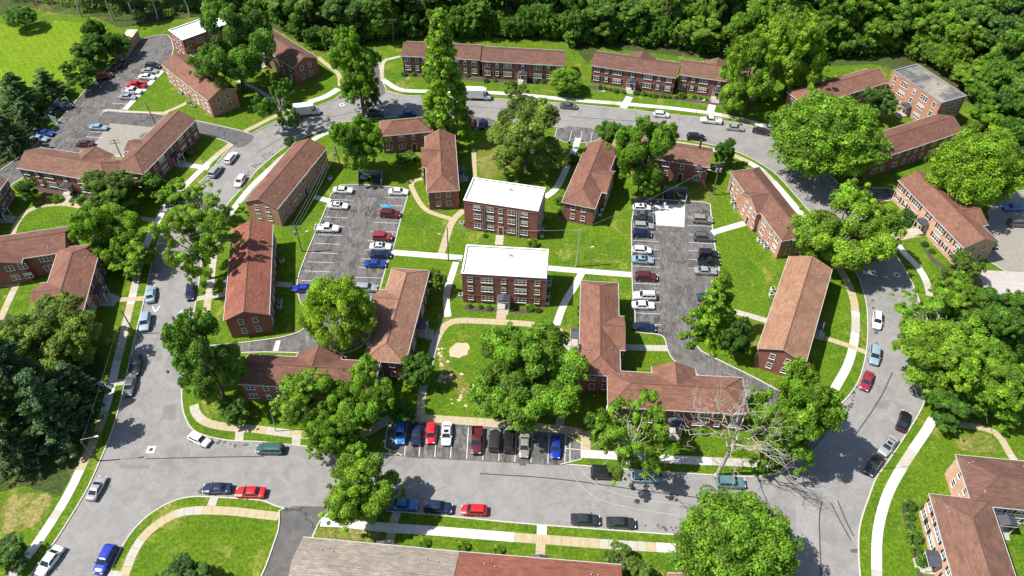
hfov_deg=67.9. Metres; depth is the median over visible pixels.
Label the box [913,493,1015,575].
brick house
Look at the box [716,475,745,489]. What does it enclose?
sport utility vehicle
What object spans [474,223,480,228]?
window
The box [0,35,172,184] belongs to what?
parking lot
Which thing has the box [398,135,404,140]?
window
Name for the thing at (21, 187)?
deciduous tree
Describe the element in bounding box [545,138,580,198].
path
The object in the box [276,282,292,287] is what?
sidewalk
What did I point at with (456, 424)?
kerb
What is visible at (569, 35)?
deciduous tree
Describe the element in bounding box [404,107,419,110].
asphalt patch
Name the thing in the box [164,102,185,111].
path
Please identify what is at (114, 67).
sedan car
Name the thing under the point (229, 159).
estate car
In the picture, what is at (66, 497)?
sidewalk
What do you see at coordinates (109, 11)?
bare trunk
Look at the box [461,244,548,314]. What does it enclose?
flat roof block
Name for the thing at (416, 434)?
sedan car
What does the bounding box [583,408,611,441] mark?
deciduous tree
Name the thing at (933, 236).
window
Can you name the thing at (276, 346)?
road marking
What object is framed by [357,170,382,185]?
dumpster pen
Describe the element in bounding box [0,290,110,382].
deciduous tree
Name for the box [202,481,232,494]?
sedan car
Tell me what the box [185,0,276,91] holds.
deciduous tree
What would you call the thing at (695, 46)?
deciduous tree
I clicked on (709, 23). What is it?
deciduous tree
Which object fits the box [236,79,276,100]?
path
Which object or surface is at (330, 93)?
sidewalk
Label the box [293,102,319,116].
box truck
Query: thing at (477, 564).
brick house
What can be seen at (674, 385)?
brick house
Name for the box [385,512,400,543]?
path
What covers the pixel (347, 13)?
deciduous tree
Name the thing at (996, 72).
deciduous tree
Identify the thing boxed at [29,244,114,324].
brick house
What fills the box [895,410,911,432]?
sedan car
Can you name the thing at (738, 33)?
deciduous tree
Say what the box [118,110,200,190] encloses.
brick house
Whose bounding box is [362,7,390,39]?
deciduous tree
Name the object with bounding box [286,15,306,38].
deciduous tree
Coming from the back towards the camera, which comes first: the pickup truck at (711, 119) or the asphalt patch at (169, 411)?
the pickup truck at (711, 119)
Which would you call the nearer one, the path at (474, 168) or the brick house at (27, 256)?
the brick house at (27, 256)
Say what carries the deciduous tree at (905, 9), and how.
on the forest floor
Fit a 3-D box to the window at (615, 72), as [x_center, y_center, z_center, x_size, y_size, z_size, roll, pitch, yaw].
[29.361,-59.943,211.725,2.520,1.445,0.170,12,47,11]
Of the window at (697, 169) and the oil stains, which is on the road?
the oil stains
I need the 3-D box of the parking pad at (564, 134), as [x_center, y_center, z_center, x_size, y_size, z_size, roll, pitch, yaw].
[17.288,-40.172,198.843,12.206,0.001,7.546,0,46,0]
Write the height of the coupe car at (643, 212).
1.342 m
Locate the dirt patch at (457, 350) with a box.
[449,343,469,357]
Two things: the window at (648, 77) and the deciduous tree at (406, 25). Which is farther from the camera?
the deciduous tree at (406, 25)
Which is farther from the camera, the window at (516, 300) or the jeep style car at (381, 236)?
the jeep style car at (381, 236)
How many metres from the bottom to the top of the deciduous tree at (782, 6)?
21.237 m
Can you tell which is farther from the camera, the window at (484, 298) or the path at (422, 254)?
the path at (422, 254)
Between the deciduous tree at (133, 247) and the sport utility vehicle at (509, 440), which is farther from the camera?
the deciduous tree at (133, 247)
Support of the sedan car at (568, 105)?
on the road
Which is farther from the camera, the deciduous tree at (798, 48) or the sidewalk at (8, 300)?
the deciduous tree at (798, 48)
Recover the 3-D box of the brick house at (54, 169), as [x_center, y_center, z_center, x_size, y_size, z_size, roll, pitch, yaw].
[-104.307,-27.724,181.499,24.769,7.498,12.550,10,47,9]
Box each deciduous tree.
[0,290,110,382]
[0,313,25,361]
[0,531,29,571]
[2,6,37,29]
[13,178,38,201]
[58,55,99,89]
[67,202,143,269]
[68,169,139,211]
[69,32,108,67]
[79,17,108,37]
[98,31,132,56]
[107,237,159,278]
[124,0,135,18]
[135,172,166,198]
[147,200,244,284]
[152,177,189,204]
[153,552,212,575]
[160,307,249,401]
[166,179,235,227]
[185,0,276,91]
[219,395,249,426]
[223,0,237,10]
[226,0,246,9]
[242,0,258,8]
[248,74,302,130]
[253,0,274,17]
[262,0,295,14]
[268,366,341,426]
[272,0,291,29]
[283,0,320,27]
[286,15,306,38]
[295,274,376,352]
[301,25,320,46]
[301,411,363,459]
[313,0,344,22]
[316,0,363,25]
[316,26,333,45]
[318,353,394,426]
[318,441,405,532]
[325,25,379,117]
[328,113,390,172]
[330,23,358,42]
[340,16,372,38]
[344,76,380,111]
[359,0,391,39]
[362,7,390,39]
[385,4,403,31]
[387,0,426,17]
[391,401,416,422]
[395,152,415,166]
[396,11,419,36]
[398,351,436,387]
[417,10,429,34]
[424,0,460,9]
[425,7,448,29]
[428,268,446,291]
[446,4,464,37]
[452,0,474,10]
[457,12,480,37]
[462,0,494,36]
[466,321,589,434]
[477,8,493,33]
[486,94,571,178]
[488,10,505,32]
[496,0,507,12]
[500,17,517,37]
[504,79,529,98]
[512,4,538,32]
[527,0,558,7]
[530,2,556,34]
[546,12,567,36]
[548,65,582,92]
[550,0,574,9]
[561,0,595,31]
[563,24,580,47]
[574,20,597,40]
[582,0,617,41]
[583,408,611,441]
[589,388,669,485]
[593,16,607,34]
[594,0,616,6]
[595,120,623,141]
[603,540,639,575]
[605,115,679,195]
[606,12,625,35]
[618,0,659,30]
[619,559,651,575]
[620,26,633,39]
[630,22,657,47]
[639,0,692,28]
[646,14,673,39]
[665,16,691,47]
[666,483,805,575]
[676,12,721,50]
[680,0,717,27]
[687,0,717,9]
[688,37,706,49]
[707,31,726,51]
[708,0,749,31]
[714,137,736,166]
[718,23,734,48]
[718,24,775,121]
[718,316,751,358]
[730,4,768,36]
[732,27,754,38]
[745,355,848,476]
[746,0,811,26]
[748,423,796,475]
[763,88,893,178]
[764,7,830,93]
[784,1,824,32]
[784,178,907,271]
[797,0,824,11]
[815,0,860,41]
[820,32,833,50]
[827,27,844,54]
[831,23,860,54]
[832,0,889,26]
[847,27,873,55]
[849,0,885,27]
[858,13,891,48]
[862,86,902,118]
[867,20,889,50]
[873,0,925,25]
[880,17,911,50]
[889,288,996,347]
[891,318,1006,403]
[900,28,915,50]
[902,0,972,42]
[904,34,935,60]
[909,0,954,25]
[920,384,981,432]
[922,41,949,66]
[922,120,1023,206]
[928,270,980,320]
[934,17,994,69]
[934,41,970,74]
[936,249,986,286]
[948,337,1023,430]
[951,286,1023,357]
[952,56,992,82]
[952,72,973,86]
[960,0,1006,33]
[963,78,985,98]
[963,103,1004,132]
[970,12,1023,58]
[971,58,1021,101]
[974,81,1023,124]
[977,0,1023,28]
[983,24,1023,73]
[999,1,1009,13]
[1000,50,1023,79]
[1002,74,1023,115]
[1002,115,1023,165]
[1006,14,1023,51]
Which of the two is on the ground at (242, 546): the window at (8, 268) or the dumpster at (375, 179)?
the dumpster at (375, 179)
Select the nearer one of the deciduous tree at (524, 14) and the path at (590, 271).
the path at (590, 271)
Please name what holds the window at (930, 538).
in the brick house at (963, 536)
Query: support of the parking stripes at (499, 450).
on the parking bay
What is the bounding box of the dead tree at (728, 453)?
[679,369,798,491]
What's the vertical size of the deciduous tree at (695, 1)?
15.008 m
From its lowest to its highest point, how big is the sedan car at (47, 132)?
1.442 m
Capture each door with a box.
[412,143,416,150]
[498,227,503,234]
[677,173,682,180]
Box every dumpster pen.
[44,95,69,123]
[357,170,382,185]
[662,186,686,203]
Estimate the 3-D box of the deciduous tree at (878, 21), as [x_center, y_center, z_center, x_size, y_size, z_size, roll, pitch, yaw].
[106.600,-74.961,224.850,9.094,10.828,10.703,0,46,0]
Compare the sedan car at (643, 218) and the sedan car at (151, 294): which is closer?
the sedan car at (151, 294)
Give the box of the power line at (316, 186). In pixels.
[295,147,336,223]
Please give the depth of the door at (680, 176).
184.07 m
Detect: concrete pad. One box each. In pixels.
[93,123,152,154]
[655,204,684,226]
[971,270,1023,303]
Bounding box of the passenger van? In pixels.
[255,442,284,455]
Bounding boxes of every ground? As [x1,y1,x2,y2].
[0,6,1023,575]
[0,142,996,540]
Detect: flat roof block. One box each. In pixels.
[168,18,235,55]
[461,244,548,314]
[463,177,545,238]
[886,64,966,120]
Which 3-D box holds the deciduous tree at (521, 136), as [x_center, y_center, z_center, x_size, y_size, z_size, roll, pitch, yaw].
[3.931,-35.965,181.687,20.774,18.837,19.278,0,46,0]
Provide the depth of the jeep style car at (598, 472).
127.84 m
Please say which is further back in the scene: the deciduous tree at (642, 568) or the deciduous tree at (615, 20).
the deciduous tree at (615, 20)
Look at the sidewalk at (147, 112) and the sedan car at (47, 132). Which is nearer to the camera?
the sedan car at (47, 132)
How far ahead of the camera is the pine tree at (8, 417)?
130.02 m
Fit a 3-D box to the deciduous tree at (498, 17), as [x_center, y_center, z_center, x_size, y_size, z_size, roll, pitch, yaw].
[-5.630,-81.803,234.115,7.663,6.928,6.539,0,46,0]
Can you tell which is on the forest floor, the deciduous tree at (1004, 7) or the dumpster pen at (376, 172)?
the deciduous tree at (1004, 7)
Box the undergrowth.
[11,0,1021,118]
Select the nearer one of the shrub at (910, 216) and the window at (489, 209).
the window at (489, 209)
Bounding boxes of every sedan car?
[15,146,33,153]
[29,134,49,142]
[34,129,54,136]
[34,544,64,575]
[54,103,73,112]
[74,140,94,147]
[88,123,108,130]
[108,63,125,71]
[118,93,136,99]
[122,374,136,396]
[138,73,155,79]
[141,67,158,73]
[145,285,156,303]
[162,201,176,212]
[184,282,195,300]
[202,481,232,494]
[235,485,266,498]
[291,283,309,292]
[327,201,348,209]
[332,186,352,194]
[364,259,386,268]
[369,242,391,250]
[369,250,391,259]
[388,187,408,195]
[389,497,417,511]
[398,110,415,116]
[411,422,422,445]
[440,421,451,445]
[478,118,485,128]
[518,433,529,458]
[560,102,577,109]
[571,512,599,526]
[606,516,635,529]
[631,197,650,204]
[631,255,653,264]
[631,300,654,310]
[632,322,655,332]
[633,215,653,222]
[694,266,716,275]
[696,292,708,301]
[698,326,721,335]
[726,123,743,131]
[752,127,770,135]
[762,124,772,130]
[859,370,874,391]
[863,452,883,476]
[878,434,898,456]
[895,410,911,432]
[1001,203,1023,211]
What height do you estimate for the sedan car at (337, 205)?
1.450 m
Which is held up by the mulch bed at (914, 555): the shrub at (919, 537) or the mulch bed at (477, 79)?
the shrub at (919, 537)
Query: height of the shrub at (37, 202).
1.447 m
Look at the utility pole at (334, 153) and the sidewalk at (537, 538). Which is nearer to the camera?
the sidewalk at (537, 538)
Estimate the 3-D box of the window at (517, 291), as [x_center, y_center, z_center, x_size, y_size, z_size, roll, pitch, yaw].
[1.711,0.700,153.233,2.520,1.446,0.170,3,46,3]
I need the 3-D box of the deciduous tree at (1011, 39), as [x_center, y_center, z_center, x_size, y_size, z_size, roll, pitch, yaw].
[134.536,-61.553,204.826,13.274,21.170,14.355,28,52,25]
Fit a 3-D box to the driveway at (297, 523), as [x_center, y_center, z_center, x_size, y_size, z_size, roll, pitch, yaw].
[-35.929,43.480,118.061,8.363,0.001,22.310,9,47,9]
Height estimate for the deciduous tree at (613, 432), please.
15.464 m
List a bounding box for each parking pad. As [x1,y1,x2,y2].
[474,117,494,128]
[555,126,599,141]
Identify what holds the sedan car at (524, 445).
on the parking bay
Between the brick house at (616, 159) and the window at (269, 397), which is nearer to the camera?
the window at (269, 397)
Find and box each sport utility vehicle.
[92,543,118,574]
[94,72,112,81]
[114,58,130,63]
[128,354,142,375]
[138,311,151,331]
[207,164,222,177]
[367,109,384,117]
[379,208,400,218]
[394,421,406,444]
[423,499,452,514]
[503,429,515,453]
[633,290,656,301]
[635,270,657,281]
[686,132,704,140]
[692,214,712,224]
[693,231,714,242]
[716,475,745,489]
[867,343,880,365]
[989,231,997,248]
[1006,217,1023,227]
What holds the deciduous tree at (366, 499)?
on the ground at (242, 546)
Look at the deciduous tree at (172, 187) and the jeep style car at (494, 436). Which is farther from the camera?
the deciduous tree at (172, 187)
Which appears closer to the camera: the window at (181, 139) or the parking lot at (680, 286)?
the parking lot at (680, 286)
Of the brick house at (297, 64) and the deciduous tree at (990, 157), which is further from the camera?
the brick house at (297, 64)
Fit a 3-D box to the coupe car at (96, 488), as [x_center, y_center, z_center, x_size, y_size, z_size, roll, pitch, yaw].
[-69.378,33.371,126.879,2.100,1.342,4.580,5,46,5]
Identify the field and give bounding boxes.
[0,20,83,87]
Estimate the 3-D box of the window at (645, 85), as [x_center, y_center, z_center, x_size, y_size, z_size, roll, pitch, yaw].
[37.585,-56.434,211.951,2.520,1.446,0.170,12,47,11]
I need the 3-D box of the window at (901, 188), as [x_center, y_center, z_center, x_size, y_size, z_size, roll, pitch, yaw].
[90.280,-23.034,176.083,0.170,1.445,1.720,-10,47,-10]
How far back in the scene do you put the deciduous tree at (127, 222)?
159.25 m
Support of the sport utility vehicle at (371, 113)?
on the road
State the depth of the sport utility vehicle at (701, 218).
173.60 m
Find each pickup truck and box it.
[121,86,142,94]
[126,80,147,88]
[314,222,339,233]
[470,426,482,454]
[697,256,720,266]
[700,115,721,124]
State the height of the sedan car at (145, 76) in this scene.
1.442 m
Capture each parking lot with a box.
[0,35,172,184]
[211,185,406,352]
[632,199,825,449]
[985,191,1023,271]
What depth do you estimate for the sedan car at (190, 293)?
157.62 m
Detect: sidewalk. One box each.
[0,283,20,286]
[0,286,18,319]
[6,143,231,575]
[10,202,154,233]
[89,379,124,386]
[99,295,118,305]
[103,109,167,113]
[108,570,123,575]
[116,296,143,301]
[121,506,278,575]
[123,71,163,109]
[186,163,209,169]
[189,403,391,439]
[197,292,223,300]
[203,129,331,312]
[207,497,217,505]
[234,428,243,441]
[244,101,307,131]
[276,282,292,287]
[292,434,300,445]
[308,88,339,102]
[312,195,331,202]
[320,517,675,552]
[380,78,762,126]
[406,414,582,435]
[581,431,590,449]
[582,450,768,467]
[676,141,859,390]
[871,417,935,575]
[891,234,933,295]
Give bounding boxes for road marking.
[273,340,280,350]
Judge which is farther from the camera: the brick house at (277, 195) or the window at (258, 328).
the brick house at (277, 195)
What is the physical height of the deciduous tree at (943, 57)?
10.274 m
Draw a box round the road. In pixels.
[32,91,927,575]
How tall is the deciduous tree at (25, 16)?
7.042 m
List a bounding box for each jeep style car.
[372,231,392,241]
[488,429,500,451]
[590,464,616,480]
[698,248,718,258]
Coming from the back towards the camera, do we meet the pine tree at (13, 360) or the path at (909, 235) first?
the path at (909, 235)
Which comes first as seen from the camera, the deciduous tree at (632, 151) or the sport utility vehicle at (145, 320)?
the sport utility vehicle at (145, 320)
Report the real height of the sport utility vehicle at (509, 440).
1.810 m
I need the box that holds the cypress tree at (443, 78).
[418,7,474,136]
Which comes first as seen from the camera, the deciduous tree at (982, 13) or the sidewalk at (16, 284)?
the sidewalk at (16, 284)
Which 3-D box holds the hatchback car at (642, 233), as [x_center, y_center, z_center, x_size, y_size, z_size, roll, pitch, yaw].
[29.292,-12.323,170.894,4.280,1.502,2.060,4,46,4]
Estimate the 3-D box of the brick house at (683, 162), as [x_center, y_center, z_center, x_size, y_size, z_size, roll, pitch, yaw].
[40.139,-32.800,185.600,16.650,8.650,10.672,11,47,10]
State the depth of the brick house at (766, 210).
169.34 m
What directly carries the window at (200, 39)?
in the flat roof block at (183, 36)
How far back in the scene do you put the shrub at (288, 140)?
194.80 m
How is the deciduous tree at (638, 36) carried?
on the forest floor
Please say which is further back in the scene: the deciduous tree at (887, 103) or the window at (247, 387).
the deciduous tree at (887, 103)
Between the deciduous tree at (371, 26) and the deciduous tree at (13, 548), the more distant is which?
the deciduous tree at (371, 26)
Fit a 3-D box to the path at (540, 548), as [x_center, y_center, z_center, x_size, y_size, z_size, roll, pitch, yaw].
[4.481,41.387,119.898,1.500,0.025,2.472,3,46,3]
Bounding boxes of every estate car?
[144,62,161,68]
[223,152,237,164]
[355,282,377,292]
[630,471,658,483]
[633,221,653,230]
[871,310,882,329]
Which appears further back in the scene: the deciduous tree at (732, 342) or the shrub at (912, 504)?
the deciduous tree at (732, 342)
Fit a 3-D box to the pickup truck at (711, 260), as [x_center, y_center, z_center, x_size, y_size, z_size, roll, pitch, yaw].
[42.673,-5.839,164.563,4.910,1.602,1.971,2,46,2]
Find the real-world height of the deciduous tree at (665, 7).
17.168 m
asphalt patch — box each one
[119,464,148,468]
[162,404,175,419]
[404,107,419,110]
[679,502,698,508]
[796,505,819,575]
[872,400,889,408]
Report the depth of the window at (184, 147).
191.44 m
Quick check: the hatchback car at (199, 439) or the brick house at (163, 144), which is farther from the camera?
the brick house at (163, 144)
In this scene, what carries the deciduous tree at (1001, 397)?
on the ground at (242, 546)
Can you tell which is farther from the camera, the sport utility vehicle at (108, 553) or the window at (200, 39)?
the window at (200, 39)
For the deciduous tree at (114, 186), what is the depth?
170.59 m
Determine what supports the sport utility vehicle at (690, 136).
on the road
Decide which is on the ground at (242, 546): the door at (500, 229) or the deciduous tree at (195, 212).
the deciduous tree at (195, 212)
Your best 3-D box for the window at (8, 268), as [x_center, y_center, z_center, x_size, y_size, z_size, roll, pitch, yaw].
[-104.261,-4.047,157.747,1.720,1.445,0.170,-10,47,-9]
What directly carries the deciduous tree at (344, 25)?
on the forest floor
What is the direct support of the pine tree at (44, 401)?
on the forest floor
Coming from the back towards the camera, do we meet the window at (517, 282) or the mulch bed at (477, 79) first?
the mulch bed at (477, 79)
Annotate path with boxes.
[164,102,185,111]
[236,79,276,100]
[317,57,341,85]
[380,55,399,77]
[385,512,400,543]
[392,250,462,260]
[409,177,451,219]
[417,318,572,425]
[438,209,463,253]
[443,262,458,316]
[472,149,476,177]
[495,235,503,244]
[496,311,505,321]
[535,544,544,554]
[537,525,546,534]
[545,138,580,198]
[548,265,631,276]
[553,272,584,325]
[620,96,632,108]
[625,344,667,350]
[706,104,715,113]
[710,221,745,234]
[734,309,766,322]
[825,336,865,353]
[893,229,919,239]
[945,421,1017,459]
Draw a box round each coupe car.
[85,476,107,501]
[550,435,561,458]
[633,210,652,216]
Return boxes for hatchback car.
[186,430,210,447]
[234,174,246,187]
[425,422,436,444]
[461,502,487,516]
[632,203,650,210]
[632,245,651,254]
[633,229,651,238]
[653,110,668,117]
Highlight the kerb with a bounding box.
[0,34,1023,575]
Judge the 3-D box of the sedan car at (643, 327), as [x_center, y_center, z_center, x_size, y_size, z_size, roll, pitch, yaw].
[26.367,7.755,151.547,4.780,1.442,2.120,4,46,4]
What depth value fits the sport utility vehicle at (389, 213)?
174.95 m
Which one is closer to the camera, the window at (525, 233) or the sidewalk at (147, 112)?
the window at (525, 233)
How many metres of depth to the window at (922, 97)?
198.15 m
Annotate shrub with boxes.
[32,199,42,206]
[50,193,63,203]
[183,148,193,156]
[283,135,296,146]
[412,155,419,161]
[418,537,430,547]
[456,540,469,550]
[486,305,492,310]
[492,544,504,553]
[525,303,535,311]
[526,238,539,247]
[535,307,541,312]
[555,196,562,204]
[557,206,562,214]
[567,152,579,164]
[677,92,686,98]
[700,427,708,436]
[899,208,916,226]
[902,498,917,512]
[905,512,915,521]
[905,521,915,529]
[905,527,924,544]
[910,544,922,555]
[914,553,927,567]
[920,240,928,246]
[928,248,935,253]
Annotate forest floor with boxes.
[0,0,1023,495]
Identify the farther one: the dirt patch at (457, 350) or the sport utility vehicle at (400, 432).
the dirt patch at (457, 350)
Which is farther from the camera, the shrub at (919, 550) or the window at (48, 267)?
the window at (48, 267)
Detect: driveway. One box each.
[102,112,253,147]
[263,506,327,575]
[358,62,385,98]
[859,187,894,201]
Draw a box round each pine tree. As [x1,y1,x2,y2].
[0,72,56,124]
[0,111,37,157]
[0,338,65,434]
[0,389,37,438]
[0,421,49,484]
[13,100,49,134]
[13,367,105,464]
[30,67,73,104]
[54,360,111,417]
[677,269,736,356]
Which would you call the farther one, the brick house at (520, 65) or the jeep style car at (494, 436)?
the brick house at (520, 65)
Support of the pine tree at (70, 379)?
on the forest floor
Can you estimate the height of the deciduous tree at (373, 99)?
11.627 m
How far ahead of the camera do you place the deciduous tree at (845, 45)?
221.94 m
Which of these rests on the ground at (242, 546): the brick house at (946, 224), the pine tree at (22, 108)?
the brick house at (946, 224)
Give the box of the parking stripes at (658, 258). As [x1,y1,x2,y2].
[633,204,713,324]
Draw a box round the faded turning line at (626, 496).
[570,469,684,515]
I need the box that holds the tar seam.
[146,105,892,575]
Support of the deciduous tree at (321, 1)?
on the forest floor
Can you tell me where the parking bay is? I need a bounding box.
[385,421,580,464]
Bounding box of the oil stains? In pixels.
[137,113,878,531]
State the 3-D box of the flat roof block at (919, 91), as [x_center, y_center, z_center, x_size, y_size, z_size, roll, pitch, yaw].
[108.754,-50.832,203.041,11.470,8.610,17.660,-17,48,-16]
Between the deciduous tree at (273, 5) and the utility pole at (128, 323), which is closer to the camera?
the utility pole at (128, 323)
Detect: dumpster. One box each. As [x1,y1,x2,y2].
[51,111,60,117]
[360,175,368,181]
[371,175,380,182]
[664,192,672,199]
[676,192,684,199]
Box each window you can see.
[4,182,9,190]
[4,265,15,271]
[9,191,14,199]
[10,274,20,280]
[17,263,28,269]
[23,272,33,278]
[38,255,52,261]
[42,173,53,178]
[43,264,52,270]
[47,182,57,187]
[86,294,90,305]
[91,302,95,311]
[94,265,98,276]
[99,273,103,283]
[158,154,165,164]
[162,163,169,173]
[177,135,184,144]
[181,143,187,152]
[195,36,204,42]
[237,319,244,324]
[241,328,247,333]
[245,385,255,389]
[248,393,258,398]
[252,317,258,322]
[255,326,261,331]
[266,394,272,399]
[386,145,392,150]
[390,371,396,376]
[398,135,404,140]
[399,144,405,148]
[467,277,472,282]
[473,205,480,210]
[474,214,480,219]
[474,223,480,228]
[481,278,492,283]
[481,286,492,292]
[481,296,493,301]
[486,207,493,212]
[487,216,493,221]
[487,225,493,230]
[503,63,511,68]
[503,72,511,76]
[507,210,514,215]
[507,219,514,224]
[507,228,514,233]
[514,280,526,285]
[514,288,526,294]
[514,298,525,302]
[520,212,527,217]
[520,221,527,226]
[520,230,527,235]
[533,65,541,69]
[533,73,541,78]
[594,67,599,72]
[601,384,606,389]
[612,78,620,83]
[613,70,621,75]
[642,83,650,88]
[643,74,652,79]
[662,161,669,166]
[666,78,671,82]
[679,84,685,89]
[692,175,699,180]
[692,420,706,425]
[694,413,709,417]
[695,166,701,171]
[697,87,706,92]
[699,79,708,84]
[765,362,771,368]
[768,353,775,359]
[894,193,900,201]
[896,89,904,97]
[898,184,904,192]
[900,81,908,89]
[912,111,920,119]
[912,199,920,209]
[915,102,923,111]
[919,93,927,102]
[920,507,926,520]
[924,522,929,531]
[927,501,932,512]
[927,532,934,549]
[930,232,939,243]
[933,525,940,542]
[935,223,944,234]
[945,568,950,575]
[950,479,955,487]
[953,242,960,249]
[962,487,966,495]
[993,508,1003,512]
[1015,510,1023,514]
[1015,518,1023,523]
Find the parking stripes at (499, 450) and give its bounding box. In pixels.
[404,424,579,462]
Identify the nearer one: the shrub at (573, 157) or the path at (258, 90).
the shrub at (573, 157)
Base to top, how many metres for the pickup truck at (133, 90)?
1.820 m
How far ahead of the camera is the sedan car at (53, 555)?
117.65 m
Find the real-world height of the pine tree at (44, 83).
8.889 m
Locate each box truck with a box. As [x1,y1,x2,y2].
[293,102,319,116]
[466,86,490,100]
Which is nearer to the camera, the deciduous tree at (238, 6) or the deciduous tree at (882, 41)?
the deciduous tree at (882, 41)
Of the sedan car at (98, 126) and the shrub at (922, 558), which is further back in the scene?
the sedan car at (98, 126)
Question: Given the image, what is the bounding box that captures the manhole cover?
[146,446,155,452]
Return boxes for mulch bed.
[34,187,89,200]
[405,73,549,84]
[463,305,496,311]
[510,309,544,313]
[590,85,724,105]
[901,508,923,575]
[916,237,944,267]
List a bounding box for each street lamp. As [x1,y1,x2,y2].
[80,435,98,461]
[575,229,593,266]
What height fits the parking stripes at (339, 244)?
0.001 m
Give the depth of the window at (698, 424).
134.50 m
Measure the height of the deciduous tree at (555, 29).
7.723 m
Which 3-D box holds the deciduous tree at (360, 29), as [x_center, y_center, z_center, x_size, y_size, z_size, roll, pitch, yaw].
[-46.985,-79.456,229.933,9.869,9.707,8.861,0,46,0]
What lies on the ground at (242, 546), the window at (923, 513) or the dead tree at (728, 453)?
the dead tree at (728, 453)
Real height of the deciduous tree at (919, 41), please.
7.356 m
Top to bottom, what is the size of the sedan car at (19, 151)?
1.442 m
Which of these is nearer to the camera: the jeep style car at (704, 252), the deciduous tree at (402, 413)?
the deciduous tree at (402, 413)
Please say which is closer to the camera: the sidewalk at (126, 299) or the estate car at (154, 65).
the sidewalk at (126, 299)
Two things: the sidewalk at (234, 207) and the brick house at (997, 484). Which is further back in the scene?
the sidewalk at (234, 207)
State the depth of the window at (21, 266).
158.17 m
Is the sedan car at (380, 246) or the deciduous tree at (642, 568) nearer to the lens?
the deciduous tree at (642, 568)
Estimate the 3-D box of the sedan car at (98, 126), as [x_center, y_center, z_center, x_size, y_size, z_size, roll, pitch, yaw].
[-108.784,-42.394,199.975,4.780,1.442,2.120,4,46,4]
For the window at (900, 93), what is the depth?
204.44 m
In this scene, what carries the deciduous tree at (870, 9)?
on the forest floor
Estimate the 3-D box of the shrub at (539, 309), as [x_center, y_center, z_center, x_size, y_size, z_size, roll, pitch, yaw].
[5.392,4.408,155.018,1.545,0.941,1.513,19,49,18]
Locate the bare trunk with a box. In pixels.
[105,0,113,20]
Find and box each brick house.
[0,177,16,222]
[0,226,79,285]
[16,146,125,200]
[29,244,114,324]
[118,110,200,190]
[161,53,239,117]
[223,220,276,337]
[238,346,380,404]
[243,138,328,225]
[260,21,319,84]
[289,536,458,575]
[365,268,433,379]
[379,117,432,153]
[401,41,483,76]
[421,129,467,209]
[455,551,621,575]
[481,46,566,84]
[561,139,615,225]
[565,280,625,392]
[591,50,679,94]
[606,362,748,440]
[612,126,645,171]
[641,138,712,184]
[667,570,687,575]
[676,57,757,103]
[727,167,807,258]
[753,256,832,375]
[785,69,888,114]
[847,114,963,178]
[892,171,998,265]
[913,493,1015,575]
[945,454,1023,540]
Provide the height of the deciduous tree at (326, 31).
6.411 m
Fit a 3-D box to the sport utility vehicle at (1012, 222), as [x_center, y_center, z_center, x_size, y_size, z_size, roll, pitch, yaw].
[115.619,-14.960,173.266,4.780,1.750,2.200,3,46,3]
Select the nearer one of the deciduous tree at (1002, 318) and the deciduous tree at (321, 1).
the deciduous tree at (1002, 318)
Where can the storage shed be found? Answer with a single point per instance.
(135, 35)
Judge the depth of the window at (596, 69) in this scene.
212.87 m
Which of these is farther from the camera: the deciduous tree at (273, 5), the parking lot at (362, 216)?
the deciduous tree at (273, 5)
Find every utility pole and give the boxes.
[111,139,121,157]
[121,310,135,333]
[290,225,307,251]
[330,146,340,164]
[388,19,396,43]
[438,227,448,260]
[708,162,724,194]
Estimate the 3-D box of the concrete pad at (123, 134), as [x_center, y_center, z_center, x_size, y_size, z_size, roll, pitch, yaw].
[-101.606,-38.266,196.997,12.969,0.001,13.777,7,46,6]
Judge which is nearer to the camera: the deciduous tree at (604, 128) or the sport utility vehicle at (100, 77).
the deciduous tree at (604, 128)
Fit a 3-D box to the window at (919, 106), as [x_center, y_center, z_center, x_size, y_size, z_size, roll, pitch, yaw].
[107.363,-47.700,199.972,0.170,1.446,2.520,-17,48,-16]
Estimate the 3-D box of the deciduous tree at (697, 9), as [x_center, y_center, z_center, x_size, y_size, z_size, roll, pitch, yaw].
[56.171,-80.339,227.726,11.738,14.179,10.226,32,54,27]
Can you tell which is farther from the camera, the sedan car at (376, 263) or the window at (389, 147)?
the window at (389, 147)
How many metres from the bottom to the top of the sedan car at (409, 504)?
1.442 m
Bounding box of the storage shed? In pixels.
[114,29,140,58]
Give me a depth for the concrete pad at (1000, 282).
156.91 m
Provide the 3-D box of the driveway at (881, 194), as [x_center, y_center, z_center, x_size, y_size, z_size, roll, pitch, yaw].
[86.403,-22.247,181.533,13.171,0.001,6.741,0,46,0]
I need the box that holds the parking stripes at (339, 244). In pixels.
[301,197,394,287]
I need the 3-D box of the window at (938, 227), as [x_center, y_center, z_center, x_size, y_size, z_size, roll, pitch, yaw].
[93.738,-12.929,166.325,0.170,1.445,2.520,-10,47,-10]
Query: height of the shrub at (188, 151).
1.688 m
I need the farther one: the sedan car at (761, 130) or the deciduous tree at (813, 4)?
the deciduous tree at (813, 4)
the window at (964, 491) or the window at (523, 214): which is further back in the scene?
the window at (523, 214)
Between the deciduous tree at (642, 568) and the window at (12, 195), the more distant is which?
the window at (12, 195)
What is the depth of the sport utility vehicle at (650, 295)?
156.84 m
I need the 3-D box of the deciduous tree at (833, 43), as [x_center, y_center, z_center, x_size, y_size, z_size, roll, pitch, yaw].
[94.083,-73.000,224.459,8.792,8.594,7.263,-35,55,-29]

